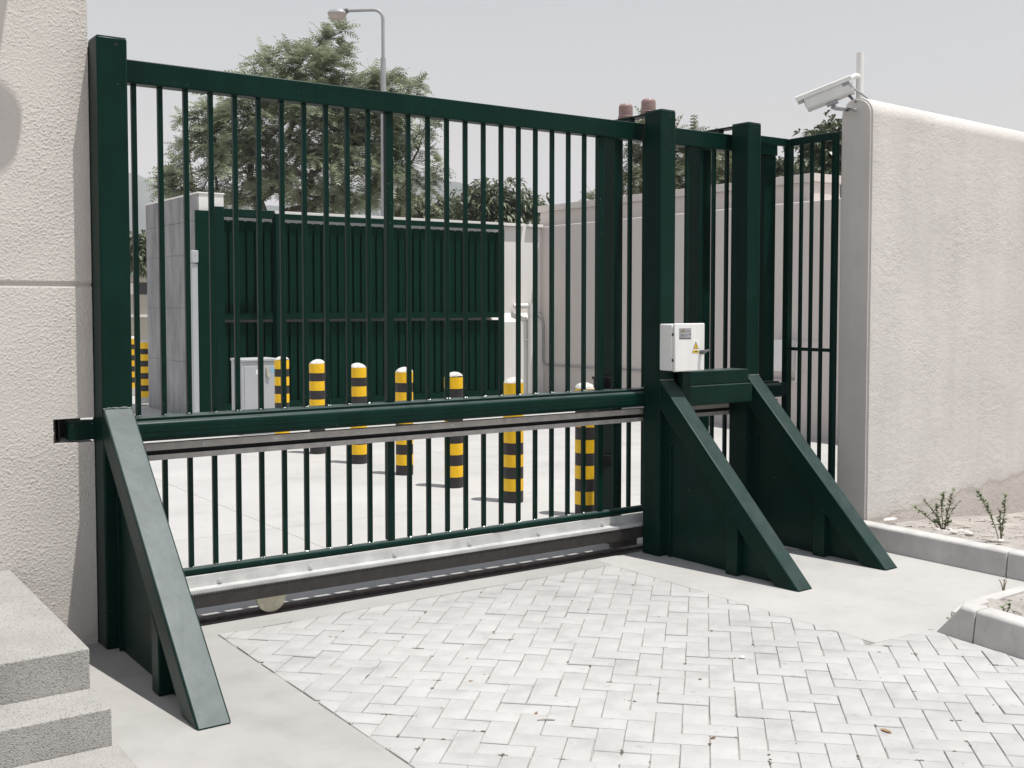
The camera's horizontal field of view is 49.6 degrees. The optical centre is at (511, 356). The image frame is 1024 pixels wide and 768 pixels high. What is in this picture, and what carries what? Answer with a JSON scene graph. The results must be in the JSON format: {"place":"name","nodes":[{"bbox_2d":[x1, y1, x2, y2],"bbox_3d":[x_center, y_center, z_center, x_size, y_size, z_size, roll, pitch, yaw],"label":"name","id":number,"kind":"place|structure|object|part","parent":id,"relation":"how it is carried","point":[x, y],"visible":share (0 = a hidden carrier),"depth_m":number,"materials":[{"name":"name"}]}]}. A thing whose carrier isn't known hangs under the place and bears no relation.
{"place":"outdoors","nodes":[
{"label":"outdoors","id":0,"kind":"place"},
{"bbox_2d":[130,229,146,278],"bbox_3d":[-13.423,-2.448,39.870,2.414,4.362,2.578,-2,3,-35],"label":"shrub","id":1,"kind":"object","parent":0,"point":[142,258],"visible":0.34,"depth_m":39.55,"materials":[{"name":"green plant"}]},
{"bbox_2d":[129,173,540,238],"bbox_3d":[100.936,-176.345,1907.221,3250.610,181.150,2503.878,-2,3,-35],"label":"hills","id":2,"kind":"structure","parent":0,"point":[144,195],"depth_m":1444.33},
{"bbox_2d":[86,554,609,767],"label":"concrete apron","id":3,"kind":"object","parent":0,"point":[277,721],"visible":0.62,"depth_m":4.33,"materials":[{"name":"grey concrete"}]},
{"bbox_2d":[0,0,98,644],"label":"rendered wall","id":4,"kind":"structure","parent":3,"relation":"on","point":[48,544],"depth_m":5.06,"materials":[{"name":"paint"}]},
{"bbox_2d":[0,570,137,767],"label":"steps","id":5,"kind":"structure","parent":3,"relation":"on","point":[55,710],"depth_m":4.04,"materials":[{"name":"grey concrete"}]},
{"bbox_2d":[88,34,230,729],"bbox_3d":[-1.516,-0.028,4.682,0.137,2.818,1.347,-2,3,-35],"label":"gate post","id":6,"kind":"object","parent":3,"relation":"on","point":[148,620],"visible":1,"depth_m":5.05,"materials":[{"name":"green metal"}]},
{"bbox_2d":[80,394,837,615],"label":"yard floor","id":7,"kind":"structure","parent":0,"point":[178,501],"depth_m":9.20,"materials":[{"name":"concrete"}]},
{"bbox_2d":[131,336,134,393],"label":"bollard","id":8,"kind":"object","parent":7,"relation":"on","point":[133,371],"visible":0.19,"depth_m":19.48,"materials":[{"name":"yellow metal"}]},
{"bbox_2d":[140,339,148,403],"bbox_3d":[-5.829,0.239,17.632,0.204,1.013,0.204,-2,3,-35],"label":"bollard","id":9,"kind":"object","parent":7,"relation":"on","point":[144,372],"visible":0.69,"depth_m":17.56,"materials":[{"name":"yellow metal"}]},
{"bbox_2d":[145,192,223,413],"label":"stone wall","id":10,"kind":"structure","parent":7,"relation":"on","point":[175,300],"depth_m":16.27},
{"bbox_2d":[190,250,199,412],"bbox_3d":[-4.335,-0.277,15.171,0.091,2.335,0.101,-2,3,-35],"label":"reader post","id":11,"kind":"object","parent":7,"relation":"on","point":[194,329],"visible":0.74,"depth_m":15.14,"materials":[{"name":"grey metal"}]},
{"bbox_2d":[194,206,279,411],"bbox_3d":[-3.818,-0.606,15.612,1.268,2.950,0.150,-2,3,-35],"label":"guide frame","id":12,"kind":"object","parent":7,"relation":"on","point":[202,233],"visible":0.49,"depth_m":15.34,"materials":[{"name":"green paint"}]},
{"bbox_2d":[230,357,275,435],"bbox_3d":[-3.191,0.489,13.764,0.479,0.935,0.395,-2,3,-35],"label":"street cabinet","id":13,"kind":"object","parent":7,"relation":"on","point":[249,380],"visible":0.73,"depth_m":13.59,"materials":[{"name":"metal"}]},
{"bbox_3d":[-3.091,0.516,13.631,0.405,0.795,0.007,-2,3,-35],"label":"door","id":14,"kind":"part","parent":13,"relation":"part of","materials":[{"name":"grey metal"}]},
{"bbox_2d":[274,356,289,433],"bbox_3d":[-2.621,0.503,12.645,0.166,1.013,0.166,-2,3,-35],"label":"bollard","id":15,"kind":"object","parent":7,"relation":"on","point":[277,373],"visible":0.5,"depth_m":12.57,"materials":[{"name":"yellow metal"}]},
{"bbox_2d":[144,17,456,217],"bbox_3d":[-5.141,-3.945,26.954,7.642,8.560,4.014,0,3,1],"label":"tree","id":16,"kind":"object","parent":7,"relation":"on","point":[316,65],"visible":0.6,"depth_m":26.30,"materials":[{"name":"green plant"}]},
{"bbox_2d":[309,359,324,453],"bbox_3d":[-2.090,0.537,11.907,0.166,1.013,0.166,-2,3,-35],"label":"bollard","id":17,"kind":"object","parent":7,"relation":"on","point":[316,382],"visible":0.65,"depth_m":11.83,"materials":[{"name":"yellow metal"}]},
{"bbox_2d":[327,8,385,215],"bbox_3d":[-3.336,-3.512,24.071,1.286,7.966,0.299,0,3,1],"label":"street lamp","id":18,"kind":"object","parent":7,"relation":"on","point":[336,14],"visible":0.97,"depth_m":23.82,"materials":[{"name":"metal"}]},
{"bbox_2d":[350,363,366,463],"bbox_3d":[-1.544,0.572,11.167,0.166,1.013,0.166,-2,3,-35],"label":"bollard","id":19,"kind":"object","parent":7,"relation":"on","point":[359,395],"visible":0.67,"depth_m":11.10,"materials":[{"name":"yellow metal"}]},
{"bbox_2d":[224,214,497,410],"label":"solid gate","id":20,"kind":"structure","parent":7,"relation":"on","point":[248,282],"depth_m":17.16,"materials":[{"name":"green metal"}]},
{"bbox_2d":[224,211,542,410],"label":"back wall","id":21,"kind":"structure","parent":7,"relation":"on","point":[510,287],"depth_m":19.03,"materials":[{"name":"beige paint"}]},
{"bbox_2d":[513,303,532,392],"bbox_3d":[0.209,-0.078,19.104,0.378,1.670,0.154,-1,3,-23],"label":"drain pipe","id":22,"kind":"object","parent":21,"relation":"attached to","point":[529,306],"visible":0.76,"depth_m":19.08,"materials":[{"name":"white plastic"}]},
{"bbox_2d":[395,367,412,475],"bbox_3d":[-1.012,0.607,10.429,0.166,1.013,0.166,-2,3,-35],"label":"bollard","id":23,"kind":"object","parent":7,"relation":"on","point":[401,446],"visible":0.56,"depth_m":10.36,"materials":[{"name":"yellow metal"}]},
{"bbox_2d":[444,372,462,487],"bbox_3d":[-0.510,0.640,9.708,0.166,1.013,0.166,-2,3,-35],"label":"bollard","id":24,"kind":"object","parent":7,"relation":"on","point":[456,442],"visible":0.52,"depth_m":9.64,"materials":[{"name":"yellow metal"}]},
{"bbox_2d":[503,377,523,502],"bbox_3d":[0.010,0.674,8.986,0.166,1.013,0.166,-2,3,-35],"label":"bollard","id":25,"kind":"object","parent":7,"relation":"on","point":[509,459],"visible":0.57,"depth_m":8.92,"materials":[{"name":"yellow metal"}]},
{"bbox_2d":[575,382,596,513],"bbox_3d":[0.558,0.702,8.382,0.166,1.013,0.166,-2,3,-35],"label":"bollard","id":26,"kind":"object","parent":7,"relation":"on","point":[589,468],"visible":0.51,"depth_m":8.32,"materials":[{"name":"yellow metal"}]},
{"bbox_2d":[538,173,840,440],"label":"side wall","id":27,"kind":"structure","parent":7,"relation":"on","point":[559,294],"depth_m":16.56,"materials":[{"name":"beige paint"}]},
{"bbox_2d":[538,316,794,379],"bbox_3d":[2.077,-0.196,17.000,0.207,0.937,5.603,-2,3,-35],"label":"conduit","id":28,"kind":"object","parent":27,"relation":"attached to","point":[593,367],"visible":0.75,"depth_m":18.88,"materials":[{"name":"metal"}]},
{"bbox_2d":[774,339,797,382],"bbox_3d":[3.638,0.064,14.842,0.188,0.576,0.399,-2,3,-35],"label":"meter box","id":29,"kind":"object","parent":27,"relation":"attached to","point":[777,355],"visible":0.28,"depth_m":14.77,"materials":[{"name":"white plastic"}]},
{"bbox_2d":[774,339,781,370],"bbox_3d":[3.559,-0.013,14.816,0.023,0.420,0.345,-2,3,-35],"label":"door","id":30,"kind":"structure","parent":29,"relation":"in","point":[777,343],"depth_m":14.81,"materials":[{"name":"grey metal"}]},
{"bbox_2d":[801,341,817,370],"bbox_3d":[3.926,-0.007,14.576,0.018,0.390,0.300,-2,3,-35],"label":"flush box","id":31,"kind":"object","parent":27,"relation":"attached to","point":[804,365],"visible":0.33,"depth_m":14.55,"materials":[{"name":"beige metal"}]},
{"bbox_2d":[87,0,1023,205],"label":"sky","id":32,"kind":"structure","parent":0,"point":[725,63],"materials":[{"name":"white"}]},
{"bbox_2d":[219,565,1023,767],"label":"paving","id":33,"kind":"structure","parent":0,"point":[831,684],"depth_m":4.70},
{"bbox_2d":[537,717,554,719],"bbox_3d":[0.133,1.396,4.274,0.070,0.011,0.013,0,3,0],"label":"pale twig","id":34,"kind":"object","parent":33,"relation":"on","point":[547,718],"visible":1,"depth_m":4.27,"materials":[{"name":"white wood"}]},
{"bbox_2d":[329,589,993,765],"bbox_3d":[0.585,1.372,4.892,2.841,0.005,2.426,2,4,41],"label":"joint debris","id":35,"kind":"object","parent":33,"relation":"on","point":[650,684],"visible":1,"depth_m":4.39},
{"bbox_2d":[365,581,1011,763],"bbox_3d":[0.630,1.375,4.830,2.442,0.004,2.522,2,3,36],"label":"joint moss","id":36,"kind":"object","parent":33,"relation":"on","point":[622,752],"visible":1,"depth_m":4.29,"materials":[{"name":"green plant"}]},
{"bbox_2d":[937,600,1023,658],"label":"kerb","id":37,"kind":"structure","parent":33,"relation":"on","point":[987,627],"depth_m":5.19,"materials":[{"name":"concrete"}]},
{"bbox_2d":[576,543,1023,643],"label":"concrete pad","id":38,"kind":"object","parent":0,"point":[908,595],"visible":0.26,"depth_m":6.23,"materials":[{"name":"grey concrete"}]},
{"bbox_2d":[198,544,642,625],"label":"gate track","id":39,"kind":"structure","parent":38,"relation":"on","point":[313,602],"depth_m":6.27,"materials":[{"name":"grey metal"}]},
{"bbox_2d":[65,59,782,611],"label":"sliding gate","id":40,"kind":"structure","parent":39,"relation":"on","point":[271,587],"depth_m":6.20,"materials":[{"name":"green metal"}]},
{"bbox_2d":[596,109,811,591],"bbox_3d":[1.132,-0.128,6.812,0.130,2.818,1.687,-2,3,-37],"label":"gate post","id":41,"kind":"object","parent":38,"relation":"on","point":[700,506],"visible":0.92,"depth_m":6.97,"materials":[{"name":"green metal"}]},
{"bbox_2d":[592,454,610,466],"bbox_3d":[0.597,0.692,7.362,0.122,0.080,0.110,-2,3,-35],"label":"photocell","id":42,"kind":"object","parent":41,"relation":"attached to","point":[606,460],"visible":0.48,"depth_m":7.33,"materials":[{"name":"black plastic"}]},
{"bbox_2d":[592,376,611,388],"bbox_3d":[0.597,0.172,7.338,0.122,0.080,0.110,-2,3,-35],"label":"photocell","id":43,"kind":"object","parent":41,"relation":"attached to","point":[607,382],"visible":0.48,"depth_m":7.31,"materials":[{"name":"black plastic"}]},
{"bbox_2d":[618,103,632,118],"bbox_3d":[0.744,-1.600,7.261,0.100,0.100,0.100,-2,3,-35],"label":"beacon","id":44,"kind":"object","parent":41,"relation":"on","point":[625,110],"visible":0.89,"depth_m":7.22,"materials":[{"name":"pink plastic"}]},
{"bbox_2d":[641,98,655,114],"bbox_3d":[0.871,-1.592,7.081,0.100,0.100,0.100,-2,3,-35],"label":"beacon","id":45,"kind":"object","parent":41,"relation":"on","point":[648,104],"visible":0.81,"depth_m":7.04,"materials":[{"name":"pink plastic"}]},
{"bbox_2d":[660,323,709,371],"bbox_3d":[1.085,-0.058,6.965,0.260,0.300,0.191,-2,3,-35],"label":"control box","id":46,"kind":"object","parent":41,"relation":"attached to","point":[681,347],"visible":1,"depth_m":6.92,"materials":[{"name":"white plastic"}]},
{"bbox_2d":[673,323,704,371],"bbox_3d":[1.106,-0.056,6.938,0.256,0.300,0.021,-2,3,-35],"label":"door","id":47,"kind":"structure","parent":46,"relation":"in","point":[684,359],"depth_m":6.92,"materials":[{"name":"white metal"}]},
{"bbox_2d":[674,368,751,405],"bbox_3d":[1.287,0.197,7.274,0.647,0.223,0.190,-2,3,-35],"label":"motor housing","id":48,"kind":"object","parent":41,"relation":"attached to","point":[716,386],"visible":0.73,"depth_m":7.21,"materials":[{"name":"green paint"}]},
{"bbox_2d":[688,122,896,570],"bbox_3d":[1.791,-0.150,7.294,0.131,2.818,1.657,-2,3,-37],"label":"gate post","id":49,"kind":"object","parent":38,"relation":"on","point":[798,495],"visible":0.78,"depth_m":7.45,"materials":[{"name":"green metal"}]},
{"bbox_2d":[761,132,839,479],"bbox_3d":[1.895,-0.141,7.632,0.500,2.767,0.450,-2,3,-35],"label":"side fence","id":50,"kind":"object","parent":38,"relation":"on","point":[788,145],"visible":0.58,"depth_m":7.73,"materials":[{"name":"green metal"}]},
{"bbox_2d":[864,520,1023,580],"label":"kerb","id":51,"kind":"structure","parent":38,"relation":"on","point":[998,560],"depth_m":6.81,"materials":[{"name":"concrete"}]},
{"bbox_2d":[951,585,1023,615],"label":"bed edging","id":52,"kind":"object","parent":38,"relation":"on","point":[1015,591],"visible":0.24,"depth_m":5.93,"materials":[{"name":"concrete"}]},
{"bbox_2d":[998,578,1006,590],"bbox_3d":[2.683,1.255,6.064,0.042,0.087,0.030,-2,3,-35],"label":"weed","id":53,"kind":"object","parent":38,"relation":"on","point":[1003,586],"visible":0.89,"depth_m":6.06,"materials":[{"name":"green plant"}]},
{"bbox_2d":[883,512,1023,549],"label":"planting bed","id":54,"kind":"object","parent":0,"point":[1014,542],"visible":0.28,"depth_m":7.59,"materials":[{"name":"soil"}]},
{"bbox_2d":[884,517,896,520],"bbox_3d":[2.552,1.101,7.497,0.141,0.016,0.062,-2,3,-35],"label":"white stone","id":55,"kind":"object","parent":54,"relation":"on","point":[889,519],"visible":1,"depth_m":7.48,"materials":[{"name":"white stone"}]},
{"bbox_2d":[912,489,960,528],"bbox_3d":[2.820,1.028,7.366,0.333,0.322,0.094,0,3,1],"label":"weed","id":56,"kind":"object","parent":54,"relation":"on","point":[937,521],"visible":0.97,"depth_m":7.37,"materials":[{"name":"green plant"}]},
{"bbox_2d":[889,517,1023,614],"bbox_3d":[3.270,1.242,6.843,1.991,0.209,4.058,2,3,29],"label":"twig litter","id":57,"kind":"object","parent":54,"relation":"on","point":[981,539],"visible":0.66,"depth_m":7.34,"materials":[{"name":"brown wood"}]},
{"bbox_2d":[892,516,1023,618],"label":"gravel","id":58,"kind":"structure","parent":54,"relation":"on","point":[977,537],"depth_m":7.24,"materials":[{"name":"beige gravel"}]},
{"bbox_2d":[965,532,973,535],"bbox_3d":[2.932,1.141,7.114,0.057,0.031,0.040,5,-13,17],"label":"pebble","id":59,"kind":"object","parent":54,"relation":"on","point":[969,534],"visible":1,"depth_m":7.10,"materials":[{"name":"white stone"}]},
{"bbox_2d":[975,489,1009,542],"bbox_3d":[2.970,1.001,6.876,0.224,0.359,0.084,0,3,-1],"label":"weed","id":60,"kind":"object","parent":54,"relation":"on","point":[999,518],"visible":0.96,"depth_m":6.87,"materials":[{"name":"green plant"}]},
{"bbox_2d":[982,593,1023,616],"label":"soil bed","id":61,"kind":"object","parent":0,"point":[1017,605],"visible":0.28,"depth_m":5.78,"materials":[{"name":"beige soil"}]},
{"bbox_2d":[999,602,1010,611],"bbox_3d":[2.436,1.264,5.476,0.083,0.104,0.048,-2,3,-35],"label":"weed","id":62,"kind":"object","parent":61,"relation":"on","point":[1008,604],"visible":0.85,"depth_m":5.47,"materials":[{"name":"green plant"}]},
{"label":"ground","id":63,"kind":"structure","parent":0,"visible":0},
{"bbox_2d":[130,270,148,340],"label":"building","id":64,"kind":"structure","parent":63,"relation":"on","point":[143,310],"depth_m":46.00,"materials":[{"name":"beige concrete"}]},
{"bbox_2d":[130,283,146,293],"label":"window","id":65,"kind":"structure","parent":64,"relation":"in","point":[142,286],"depth_m":45.94,"materials":[{"name":"grey glass"}]},
{"bbox_2d":[393,182,460,218],"bbox_3d":[-2.378,-2.668,33.957,3.454,5.354,2.253,0,3,-2],"label":"tree","id":66,"kind":"object","parent":63,"relation":"on","point":[436,208],"visible":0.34,"depth_m":33.28,"materials":[{"name":"green plant"}]},
{"bbox_2d":[437,176,548,224],"bbox_3d":[-0.455,-2.320,29.846,3.990,5.043,3.189,-2,3,-35],"label":"tree","id":67,"kind":"object","parent":63,"relation":"on","point":[474,198],"visible":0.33,"depth_m":29.28,"materials":[{"name":"green plant"}]},
{"bbox_2d":[580,188,594,200],"bbox_3d":[1.971,-1.833,25.948,0.902,4.434,0.924,1,3,12],"label":"sapling","id":68,"kind":"object","parent":63,"relation":"on","point":[590,196],"visible":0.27,"depth_m":25.73,"materials":[{"name":"green plant"}]},
{"bbox_2d":[623,106,731,195],"bbox_3d":[3.748,-2.446,23.997,3.369,5.842,3.328,-2,3,-35],"label":"tree","id":69,"kind":"object","parent":63,"relation":"on","point":[679,174],"visible":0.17,"depth_m":23.47,"materials":[{"name":"green plant"}]},
{"bbox_2d":[776,147,817,176],"bbox_3d":[7.511,-2.703,29.913,1.895,5.803,2.085,-2,3,-35],"label":"tree","id":70,"kind":"object","parent":63,"relation":"on","point":[780,167],"visible":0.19,"depth_m":29.36,"materials":[{"name":"green plant"}]},
{"bbox_2d":[793,110,841,197],"bbox_3d":[6.970,-2.378,23.978,2.369,5.708,1.610,0,3,5],"label":"tree","id":71,"kind":"object","parent":63,"relation":"on","point":[825,127],"visible":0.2,"depth_m":23.60,"materials":[{"name":"green plant"}]},
{"bbox_2d":[837,98,1023,523],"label":"stucco wall","id":72,"kind":"structure","parent":63,"relation":"on","point":[931,364],"depth_m":7.88,"materials":[{"name":"beige paint"}]},
{"bbox_2d":[795,75,857,111],"bbox_3d":[2.213,-1.792,7.675,0.365,0.301,0.562,-2,3,-35],"label":"security camera","id":73,"kind":"object","parent":72,"relation":"attached to","point":[831,94],"visible":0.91,"depth_m":7.70,"materials":[{"name":"white plastic"}]},
{"bbox_2d":[850,52,868,98],"bbox_3d":[2.407,-1.685,7.704,0.208,0.845,0.072,-2,3,-35],"label":"camera pole","id":74,"kind":"object","parent":72,"relation":"attached to","point":[858,75],"visible":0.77,"depth_m":7.69,"materials":[{"name":"white metal"}]}
]}

